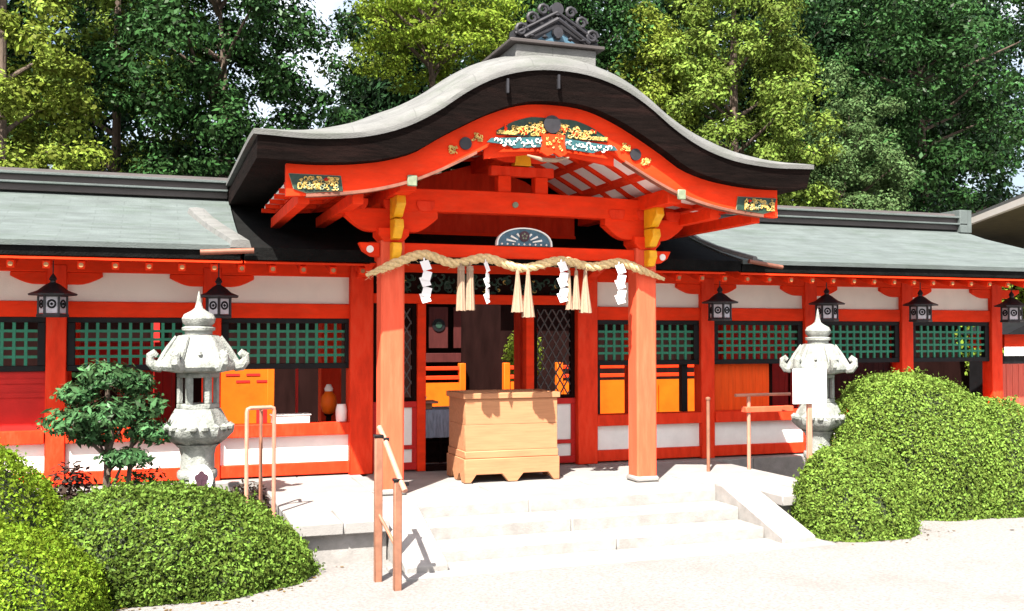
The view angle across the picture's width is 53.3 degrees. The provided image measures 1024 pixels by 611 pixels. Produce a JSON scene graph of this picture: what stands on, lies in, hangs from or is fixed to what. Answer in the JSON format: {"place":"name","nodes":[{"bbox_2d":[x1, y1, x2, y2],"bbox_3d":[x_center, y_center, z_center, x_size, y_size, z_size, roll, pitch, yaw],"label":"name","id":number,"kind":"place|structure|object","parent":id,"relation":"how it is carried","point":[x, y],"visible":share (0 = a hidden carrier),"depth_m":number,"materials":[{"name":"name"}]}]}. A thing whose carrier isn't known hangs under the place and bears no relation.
{"place":"outdoors","nodes":[
{"label":"outdoors","id":0,"kind":"place"},
{"bbox_2d":[426,397,437,408],"bbox_3d":[-1.064,1.150,12.390,0.280,0.206,0.260,1,-2,-19],"label":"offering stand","id":1,"kind":"object","parent":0,"point":[429,403],"visible":0.27,"depth_m":12.32,"materials":[{"name":"brown wood"}]},
{"bbox_2d":[8,0,1023,200],"label":"sky","id":2,"kind":"structure","parent":0,"point":[327,7],"materials":[{"name":"white"}]},
{"bbox_2d":[112,517,1023,610],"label":"ground","id":3,"kind":"structure","parent":0,"point":[970,565],"depth_m":7.71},
{"bbox_2d":[0,443,74,539],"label":"azalea bush","id":4,"kind":"object","parent":3,"relation":"on","point":[20,499],"visible":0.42,"depth_m":7.18,"materials":[{"name":"green plant"}]},
{"bbox_2d":[0,0,113,170],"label":"cypress tree","id":5,"kind":"object","parent":3,"relation":"on","point":[51,59],"visible":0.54,"depth_m":18.70,"materials":[{"name":"green plant"}]},
{"bbox_2d":[7,0,111,167],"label":"broadleaf tree","id":6,"kind":"object","parent":3,"relation":"on","point":[11,52],"visible":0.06,"depth_m":23.05,"materials":[{"name":"green plant"}]},
{"bbox_2d":[0,511,122,610],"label":"azalea bush","id":7,"kind":"object","parent":3,"relation":"on","point":[45,573],"visible":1,"depth_m":6.42,"materials":[{"name":"green plant"}]},
{"bbox_2d":[42,459,96,503],"bbox_3d":[-4.089,1.810,9.451,0.665,0.770,0.484,1,-2,-19],"label":"shrub","id":8,"kind":"object","parent":3,"relation":"on","point":[63,488],"visible":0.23,"depth_m":9.42,"materials":[{"name":"brown plant"}]},
{"bbox_2d":[35,359,170,500],"bbox_3d":[-3.592,1.315,9.122,1.254,1.683,0.792,1,-2,-19],"label":"clipped tree","id":9,"kind":"object","parent":3,"relation":"on","point":[90,427],"visible":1,"depth_m":9.07,"materials":[{"name":"green plant"}]},
{"bbox_2d":[7,0,214,172],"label":"cypress tree","id":10,"kind":"object","parent":3,"relation":"on","point":[115,132],"visible":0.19,"depth_m":22.09,"materials":[{"name":"green plant"}]},
{"bbox_2d":[7,0,258,171],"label":"forest tree","id":11,"kind":"object","parent":3,"relation":"on","point":[126,120],"visible":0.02,"depth_m":27.64,"materials":[{"name":"green plant"}]},
{"bbox_2d":[116,461,165,497],"bbox_3d":[-3.455,1.802,9.512,0.638,0.778,0.494,1,-2,-19],"label":"shrub","id":12,"kind":"object","parent":3,"relation":"on","point":[135,474],"visible":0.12,"depth_m":9.49,"materials":[{"name":"brown plant"}]},
{"bbox_2d":[99,114,244,176],"bbox_3d":[-9.991,-1.817,30.976,6.950,8.039,6.576,1,-2,-31],"label":"forest tree","id":13,"kind":"object","parent":3,"relation":"on","point":[188,141],"depth_m":29.67,"materials":[{"name":"green plant"}]},
{"bbox_2d":[0,167,362,501],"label":"shrine corridor","id":14,"kind":"object","parent":3,"relation":"on","point":[129,248],"visible":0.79,"depth_m":10.67,"materials":[{"name":"wood"}]},
{"bbox_2d":[0,317,45,371],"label":"lattice window","id":15,"kind":"structure","parent":14,"relation":"in","point":[41,345],"depth_m":10.23,"materials":[{"name":"black paint"}]},
{"bbox_2d":[28,260,77,316],"bbox_3d":[-4.460,-0.180,9.907,0.446,0.588,0.387,1,-2,-19],"label":"hanging lantern","id":16,"kind":"object","parent":14,"relation":"hanging from","point":[52,298],"visible":1,"depth_m":9.81,"materials":[{"name":"metal"}]},
{"bbox_2d":[67,317,201,370],"bbox_3d":[-3.910,0.399,10.603,1.312,0.550,0.080,1,-2,-19],"label":"lattice window","id":17,"kind":"structure","parent":14,"relation":"in","point":[71,325],"depth_m":10.51,"materials":[{"name":"black paint"}]},
{"bbox_2d":[201,263,238,317],"bbox_3d":[-2.998,-0.165,10.422,0.386,0.588,0.446,-2,-2,42],"label":"hanging lantern","id":18,"kind":"object","parent":14,"relation":"hanging from","point":[218,296],"visible":0.98,"depth_m":10.32,"materials":[{"name":"metal"}]},
{"bbox_2d":[221,318,348,368],"bbox_3d":[-2.448,0.414,11.118,1.392,0.550,0.080,1,-2,-19],"label":"lattice window","id":19,"kind":"structure","parent":14,"relation":"in","point":[225,331],"depth_m":11.09,"materials":[{"name":"black paint"}]},
{"bbox_2d":[269,413,310,423],"bbox_3d":[-2.412,1.228,11.097,0.430,0.098,0.184,1,-2,-19],"label":"tray box","id":20,"kind":"object","parent":14,"relation":"on","point":[284,418],"visible":0.91,"depth_m":11.03,"materials":[{"name":"white paint"}]},
{"bbox_2d":[295,358,297,412],"bbox_3d":[-2.502,0.806,11.862,0.030,2.150,0.040,1,-2,-19],"label":"post","id":21,"kind":"object","parent":14,"relation":"on","point":[296,390],"visible":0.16,"depth_m":11.84,"materials":[{"name":"paint"}]},
{"bbox_2d":[320,384,336,420],"bbox_3d":[-2.113,1.393,11.748,0.260,0.970,0.253,1,-2,-19],"label":"orange lamp","id":22,"kind":"object","parent":14,"relation":"on","point":[328,404],"visible":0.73,"depth_m":11.70,"materials":[{"name":"paper"}]},
{"bbox_2d":[336,404,346,421],"bbox_3d":[-1.896,1.190,11.332,0.130,0.188,0.127,1,-2,-19],"label":"white jar","id":23,"kind":"object","parent":14,"relation":"on","point":[341,412],"visible":1,"depth_m":11.28,"materials":[{"name":"ceramic"}]},
{"bbox_2d":[45,476,324,608],"bbox_3d":[-2.720,1.736,7.859,2.536,0.814,1.769,1,-2,-19],"label":"azalea bush","id":24,"kind":"object","parent":3,"relation":"on","point":[153,544],"visible":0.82,"depth_m":7.36,"materials":[{"name":"green plant"}]},
{"bbox_2d":[146,291,249,486],"bbox_3d":[-2.899,1.037,9.415,0.918,2.344,0.807,1,-2,-19],"label":"stone lantern","id":25,"kind":"object","parent":3,"relation":"on","point":[198,433],"visible":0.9,"depth_m":9.26,"materials":[{"name":"stone"}]},
{"bbox_2d":[58,0,375,177],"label":"broadleaf tree","id":26,"kind":"object","parent":3,"relation":"on","point":[237,43],"visible":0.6,"depth_m":20.57,"materials":[{"name":"green plant"}]},
{"bbox_2d":[225,478,276,514],"bbox_3d":[-2.404,1.870,9.247,0.651,0.633,0.495,1,-2,-19],"label":"shrub","id":27,"kind":"object","parent":3,"relation":"on","point":[256,490],"visible":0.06,"depth_m":9.24,"materials":[{"name":"brown plant"}]},
{"bbox_2d":[244,405,275,516],"bbox_3d":[-2.199,1.510,8.753,0.219,1.302,0.270,-1,-2,40],"label":"pipe rail","id":28,"kind":"object","parent":3,"relation":"on","point":[246,464],"visible":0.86,"depth_m":8.78,"materials":[{"name":"metal"}]},
{"bbox_2d":[317,45,450,181],"bbox_3d":[-4.346,-4.316,36.487,6.141,12.697,6.635,1,-2,-19],"label":"forest tree","id":29,"kind":"object","parent":3,"relation":"on","point":[362,112],"visible":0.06,"depth_m":35.03,"materials":[{"name":"green plant"}]},
{"bbox_2d":[373,425,408,590],"bbox_3d":[-0.923,1.526,7.699,0.109,1.207,0.525,1,-2,-34],"label":"stair handrail","id":30,"kind":"object","parent":3,"relation":"on","point":[381,438],"visible":0.98,"depth_m":7.78,"materials":[{"name":"brown paint"}]},
{"bbox_2d":[311,0,533,173],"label":"maple tree","id":31,"kind":"object","parent":3,"relation":"on","point":[431,32],"visible":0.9,"depth_m":23.16,"materials":[{"name":"green plant"}]},
{"bbox_2d":[221,362,693,423],"bbox_3d":[-0.552,1.655,16.629,8.350,1.430,0.140,1,-2,-19],"label":"courtyard fence","id":32,"kind":"object","parent":3,"relation":"on","point":[242,390],"visible":0.3,"depth_m":16.43,"materials":[{"name":"orange paint"}]},
{"bbox_2d":[318,0,619,179],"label":"forest tree","id":33,"kind":"object","parent":3,"relation":"on","point":[375,104],"visible":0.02,"depth_m":34.12,"materials":[{"name":"green plant"}]},
{"bbox_2d":[461,304,500,389],"bbox_3d":[-0.513,0.926,16.823,0.660,2.900,0.080,1,-2,-19],"label":"dark screen","id":34,"kind":"object","parent":3,"relation":"on","point":[481,341],"visible":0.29,"depth_m":16.80,"materials":[{"name":"brown wood"}]},
{"bbox_2d":[3,285,1023,421],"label":"hall","id":35,"kind":"structure","parent":3,"relation":"on","point":[443,334],"depth_m":18.56,"materials":[{"name":"red wood"}]},
{"bbox_2d":[428,307,447,347],"bbox_3d":[-1.340,0.402,18.586,0.360,0.750,0.065,1,-2,-19],"label":"hall door","id":36,"kind":"structure","parent":35,"relation":"in","point":[438,316],"depth_m":18.58,"materials":[{"name":"paint"}]},
{"bbox_2d":[453,307,460,347],"bbox_3d":[-0.902,0.407,18.756,0.360,0.750,0.035,1,-2,-19],"label":"hall door","id":37,"kind":"structure","parent":35,"relation":"in","point":[456,314],"depth_m":18.70,"materials":[{"name":"brown wood"}]},
{"bbox_2d":[226,2,813,495],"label":"shrine gate","id":38,"kind":"structure","parent":3,"relation":"on","point":[540,136],"depth_m":10.28,"materials":[{"name":"red wood"}]},
{"bbox_2d":[373,303,416,401],"bbox_3d":[-1.335,0.529,11.512,0.511,1.103,0.070,1,-2,-19],"label":"lattice door","id":39,"kind":"structure","parent":38,"relation":"in","point":[413,307],"depth_m":11.55,"materials":[{"name":"black wood"}]},
{"bbox_2d":[426,406,448,462],"bbox_3d":[-0.734,1.581,12.554,1.000,0.642,0.586,1,-2,-19],"label":"draped table","id":40,"kind":"object","parent":38,"relation":"on","point":[437,431],"visible":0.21,"depth_m":12.27,"materials":[{"name":"grey fabric"}]},
{"bbox_2d":[365,250,664,280],"bbox_3d":[0.116,-0.378,10.226,3.192,0.303,0.175,1,-2,-19],"label":"twisted rope","id":41,"kind":"object","parent":38,"relation":"attached to","point":[407,258],"visible":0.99,"depth_m":10.09,"materials":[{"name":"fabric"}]},
{"bbox_2d":[419,258,431,302],"bbox_3d":[-0.825,-0.240,9.786,0.130,0.440,0.023,1,-2,-19],"label":"paper streamer","id":42,"kind":"object","parent":41,"relation":"hanging from","point":[425,278],"visible":1,"depth_m":9.78,"materials":[{"name":"white paper"}]},
{"bbox_2d":[456,263,465,310],"bbox_3d":[-0.495,-0.190,9.925,0.096,0.493,0.100,1,-2,-19],"label":"hemp tassel","id":43,"kind":"object","parent":41,"relation":"hanging from","point":[461,302],"visible":1,"depth_m":9.89,"materials":[{"name":"beige fabric"}]},
{"bbox_2d":[465,262,474,310],"bbox_3d":[-0.411,-0.192,9.955,0.096,0.488,0.101,1,-2,-19],"label":"hemp tassel","id":44,"kind":"object","parent":41,"relation":"hanging from","point":[470,301],"visible":1,"depth_m":9.93,"materials":[{"name":"beige fabric"}]},
{"bbox_2d":[484,259,489,303],"bbox_3d":[-0.243,-0.234,10.004,0.023,0.440,0.105,-1,-2,30],"label":"paper streamer","id":45,"kind":"object","parent":41,"relation":"hanging from","point":[487,284],"visible":1,"depth_m":10.00,"materials":[{"name":"white paper"}]},
{"bbox_2d":[511,265,523,312],"bbox_3d":[0.056,-0.165,10.120,0.124,0.473,0.131,1,-2,-19],"label":"hemp tassel","id":46,"kind":"object","parent":41,"relation":"hanging from","point":[517,305],"visible":1,"depth_m":10.09,"materials":[{"name":"beige fabric"}]},
{"bbox_2d":[521,267,534,317],"bbox_3d":[0.160,-0.139,10.154,0.132,0.523,0.138,1,-2,-19],"label":"hemp tassel","id":47,"kind":"object","parent":41,"relation":"hanging from","point":[528,306],"visible":1,"depth_m":10.12,"materials":[{"name":"beige fabric"}]},
{"bbox_2d":[557,259,568,302],"bbox_3d":[0.514,-0.246,10.258,0.130,0.440,0.023,1,-2,-19],"label":"paper streamer","id":48,"kind":"object","parent":41,"relation":"hanging from","point":[562,282],"visible":1,"depth_m":10.25,"materials":[{"name":"white paper"}]},
{"bbox_2d":[565,265,571,309],"bbox_3d":[0.575,-0.180,10.302,0.067,0.453,0.072,1,-2,-19],"label":"hemp tassel","id":49,"kind":"object","parent":41,"relation":"hanging from","point":[569,302],"visible":1,"depth_m":10.28,"materials":[{"name":"beige fabric"}]},
{"bbox_2d":[572,266,580,309],"bbox_3d":[0.650,-0.179,10.328,0.096,0.452,0.098,1,-2,-19],"label":"hemp tassel","id":50,"kind":"object","parent":41,"relation":"hanging from","point":[576,304],"visible":1,"depth_m":10.30,"materials":[{"name":"beige fabric"}]},
{"bbox_2d":[579,267,591,312],"bbox_3d":[0.745,-0.163,10.361,0.128,0.483,0.135,1,-2,-19],"label":"hemp tassel","id":51,"kind":"object","parent":41,"relation":"hanging from","point":[585,302],"visible":1,"depth_m":10.33,"materials":[{"name":"beige fabric"}]},
{"bbox_2d":[615,262,626,303],"bbox_3d":[1.118,-0.230,10.470,0.135,0.440,0.023,1,-2,-19],"label":"paper streamer","id":52,"kind":"object","parent":41,"relation":"hanging from","point":[620,284],"visible":1,"depth_m":10.47,"materials":[{"name":"white paper"}]},
{"bbox_2d":[534,305,574,397],"bbox_3d":[0.490,0.548,12.155,0.531,1.103,0.070,1,-2,-19],"label":"lattice door","id":53,"kind":"structure","parent":38,"relation":"in","point":[571,322],"depth_m":12.16,"materials":[{"name":"black wood"}]},
{"bbox_2d":[502,331,543,380],"bbox_3d":[0.205,1.402,17.867,0.776,2.032,0.656,1,-2,-19],"label":"courtyard shrub","id":54,"kind":"object","parent":3,"relation":"on","point":[510,355],"visible":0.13,"depth_m":17.79,"materials":[{"name":"green plant"}]},
{"bbox_2d":[262,460,801,564],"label":"stone platform","id":55,"kind":"structure","parent":3,"relation":"on","point":[332,519],"depth_m":10.09,"materials":[{"name":"stone"}]},
{"bbox_2d":[446,389,559,483],"bbox_3d":[-0.103,1.391,11.039,1.080,0.927,0.683,1,-2,-19],"label":"offering box","id":56,"kind":"object","parent":55,"relation":"on","point":[509,434],"visible":1,"depth_m":10.75,"materials":[{"name":"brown wood"}]},
{"bbox_2d":[706,397,710,471],"bbox_3d":[2.217,1.452,11.522,0.056,0.838,0.053,1,-2,-19],"label":"rope stanchion","id":57,"kind":"object","parent":55,"relation":"on","point":[708,399],"visible":1,"depth_m":11.51,"materials":[{"name":"brown paint"}]},
{"bbox_2d":[734,392,792,469],"bbox_3d":[2.896,1.595,11.773,0.772,1.168,0.110,1,-2,-19],"label":"barrier rail","id":58,"kind":"object","parent":55,"relation":"on","point":[748,409],"visible":0.9,"depth_m":11.70,"materials":[{"name":"paint"}]},
{"bbox_2d":[423,0,671,92],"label":"broadleaf tree","id":59,"kind":"object","parent":3,"relation":"on","point":[607,54],"visible":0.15,"depth_m":26.32,"materials":[{"name":"green plant"}]},
{"bbox_2d":[115,525,1013,610],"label":"fallen leaves","id":60,"kind":"object","parent":3,"relation":"on","point":[343,566],"visible":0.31,"depth_m":7.52,"materials":[{"name":"green plant"}]},
{"bbox_2d":[383,482,835,581],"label":"stone staircase","id":61,"kind":"structure","parent":3,"relation":"on","point":[439,541],"depth_m":9.11,"materials":[{"name":"stone"}]},
{"bbox_2d":[530,0,728,146],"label":"forest tree","id":62,"kind":"object","parent":3,"relation":"on","point":[663,5],"visible":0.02,"depth_m":35.76,"materials":[{"name":"green plant"}]},
{"bbox_2d":[607,0,699,134],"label":"conifer tree","id":63,"kind":"object","parent":3,"relation":"on","point":[656,93],"visible":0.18,"depth_m":25.98,"materials":[{"name":"green plant"}]},
{"bbox_2d":[600,0,772,144],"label":"forest tree","id":64,"kind":"object","parent":3,"relation":"on","point":[745,83],"visible":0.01,"depth_m":38.33,"materials":[{"name":"green plant"}]},
{"bbox_2d":[656,0,847,207],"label":"conifer tree","id":65,"kind":"object","parent":3,"relation":"on","point":[777,54],"visible":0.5,"depth_m":25.39,"materials":[{"name":"green plant"}]},
{"bbox_2d":[703,0,894,205],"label":"broadleaf tree","id":66,"kind":"object","parent":3,"relation":"on","point":[829,43],"visible":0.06,"depth_m":32.96,"materials":[{"name":"green plant"}]},
{"bbox_2d":[583,205,1023,477],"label":"shrine corridor","id":67,"kind":"object","parent":3,"relation":"on","point":[873,269],"visible":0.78,"depth_m":13.17,"materials":[{"name":"wood"}]},
{"bbox_2d":[598,320,698,365],"bbox_3d":[1.645,0.456,12.559,1.452,0.550,0.080,1,-2,-19],"label":"lattice window","id":68,"kind":"structure","parent":67,"relation":"in","point":[694,324],"depth_m":12.62,"materials":[{"name":"black paint"}]},
{"bbox_2d":[702,281,737,320],"bbox_3d":[2.520,-0.109,12.364,0.446,0.588,0.387,1,-2,-37],"label":"hanging lantern","id":69,"kind":"object","parent":67,"relation":"hanging from","point":[719,303],"visible":0.99,"depth_m":12.27,"materials":[{"name":"metal"}]},
{"bbox_2d":[714,321,802,363],"bbox_3d":[3.145,0.472,13.087,1.332,0.550,0.080,1,-2,-19],"label":"lattice window","id":70,"kind":"structure","parent":67,"relation":"in","point":[798,328],"depth_m":13.05,"materials":[{"name":"black paint"}]},
{"bbox_2d":[808,282,844,321],"bbox_3d":[3.973,-0.094,12.875,0.386,0.588,0.446,-2,-2,42],"label":"hanging lantern","id":71,"kind":"object","parent":67,"relation":"hanging from","point":[826,304],"visible":0.88,"depth_m":12.77,"materials":[{"name":"metal"}]},
{"bbox_2d":[821,321,899,362],"bbox_3d":[4.593,0.487,13.597,1.342,0.550,0.080,1,-2,-19],"label":"lattice window","id":72,"kind":"structure","parent":67,"relation":"in","point":[895,349],"depth_m":13.63,"materials":[{"name":"green paint"}]},
{"bbox_2d":[903,282,937,321],"bbox_3d":[5.350,-0.080,13.360,0.387,0.588,0.446,-1,-2,41],"label":"hanging lantern","id":73,"kind":"object","parent":67,"relation":"hanging from","point":[920,307],"visible":1,"depth_m":13.26,"materials":[{"name":"metal"}]},
{"bbox_2d":[913,322,988,361],"bbox_3d":[6.045,0.502,14.108,1.342,0.550,0.080,1,-2,-19],"label":"lattice window","id":74,"kind":"structure","parent":67,"relation":"in","point":[984,331],"depth_m":14.10,"materials":[{"name":"black paint"}]},
{"bbox_2d":[994,284,1023,321],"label":"hanging lantern","id":75,"kind":"object","parent":67,"relation":"hanging from","point":[1011,308],"visible":1,"depth_m":13.77,"materials":[{"name":"metal"}]},
{"bbox_2d":[792,369,826,457],"bbox_3d":[3.011,1.425,10.337,0.400,1.565,0.065,1,-2,-19],"label":"signboard","id":76,"kind":"object","parent":3,"relation":"on","point":[809,387],"visible":0.79,"depth_m":10.34,"materials":[{"name":"white paint"}]},
{"bbox_2d":[779,309,857,462],"bbox_3d":[3.365,1.146,11.194,0.829,2.225,0.729,1,-2,-38],"label":"stone lantern","id":77,"kind":"object","parent":3,"relation":"on","point":[817,351],"visible":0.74,"depth_m":11.05,"materials":[{"name":"stone"}]},
{"bbox_2d":[777,59,922,210],"bbox_3d":[8.997,-1.997,28.271,4.148,9.772,4.210,1,-2,-19],"label":"round tree","id":78,"kind":"object","parent":3,"relation":"on","point":[892,168],"visible":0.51,"depth_m":27.63,"materials":[{"name":"green plant"}]},
{"bbox_2d":[715,0,996,206],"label":"forest tree","id":79,"kind":"object","parent":3,"relation":"on","point":[898,76],"visible":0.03,"depth_m":37.23,"materials":[{"name":"green plant"}]},
{"bbox_2d":[788,434,925,542],"bbox_3d":[3.302,1.717,9.802,1.322,0.958,1.054,1,-2,-19],"label":"azalea bush","id":80,"kind":"object","parent":3,"relation":"on","point":[864,491],"visible":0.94,"depth_m":9.49,"materials":[{"name":"green plant"}]},
{"bbox_2d":[762,0,1023,214],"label":"broadleaf tree","id":81,"kind":"object","parent":3,"relation":"on","point":[948,26],"visible":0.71,"depth_m":29.87,"materials":[{"name":"green plant"}]},
{"bbox_2d":[818,0,1023,212],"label":"forest tree","id":82,"kind":"object","parent":3,"relation":"on","point":[963,172],"visible":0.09,"depth_m":40.91,"materials":[{"name":"green plant"}]},
{"bbox_2d":[830,366,1016,520],"bbox_3d":[4.622,1.450,11.363,2.538,1.582,1.982,1,-2,-19],"label":"azalea bush","id":83,"kind":"object","parent":3,"relation":"on","point":[929,433],"visible":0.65,"depth_m":10.61,"materials":[{"name":"green plant"}]},
{"bbox_2d":[871,0,1023,211],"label":"forest tree","id":84,"kind":"object","parent":3,"relation":"on","point":[1008,193],"visible":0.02,"depth_m":44.85,"materials":[{"name":"green plant"}]},
{"bbox_2d":[954,284,1023,374],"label":"garden shrub","id":85,"kind":"object","parent":3,"relation":"on","point":[1017,297],"visible":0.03,"depth_m":18.66,"materials":[{"name":"green plant"}]},
{"bbox_2d":[960,392,1023,518],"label":"azalea bush","id":86,"kind":"object","parent":3,"relation":"on","point":[1012,419],"visible":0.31,"depth_m":10.68,"materials":[{"name":"green plant"}]},
{"bbox_2d":[961,319,1023,398],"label":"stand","id":87,"kind":"object","parent":3,"relation":"on","point":[1013,339],"visible":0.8,"depth_m":16.28,"materials":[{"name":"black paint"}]},
{"bbox_2d":[969,193,1023,248],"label":"neighbouring hall","id":88,"kind":"structure","parent":3,"relation":"on","point":[1002,222],"depth_m":20.75,"materials":[{"name":"grey wood"}]},
{"bbox_2d":[1003,364,1023,409],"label":"board fence","id":89,"kind":"object","parent":3,"relation":"on","point":[1013,379],"visible":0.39,"depth_m":14.45,"materials":[{"name":"paint"}]}
]}

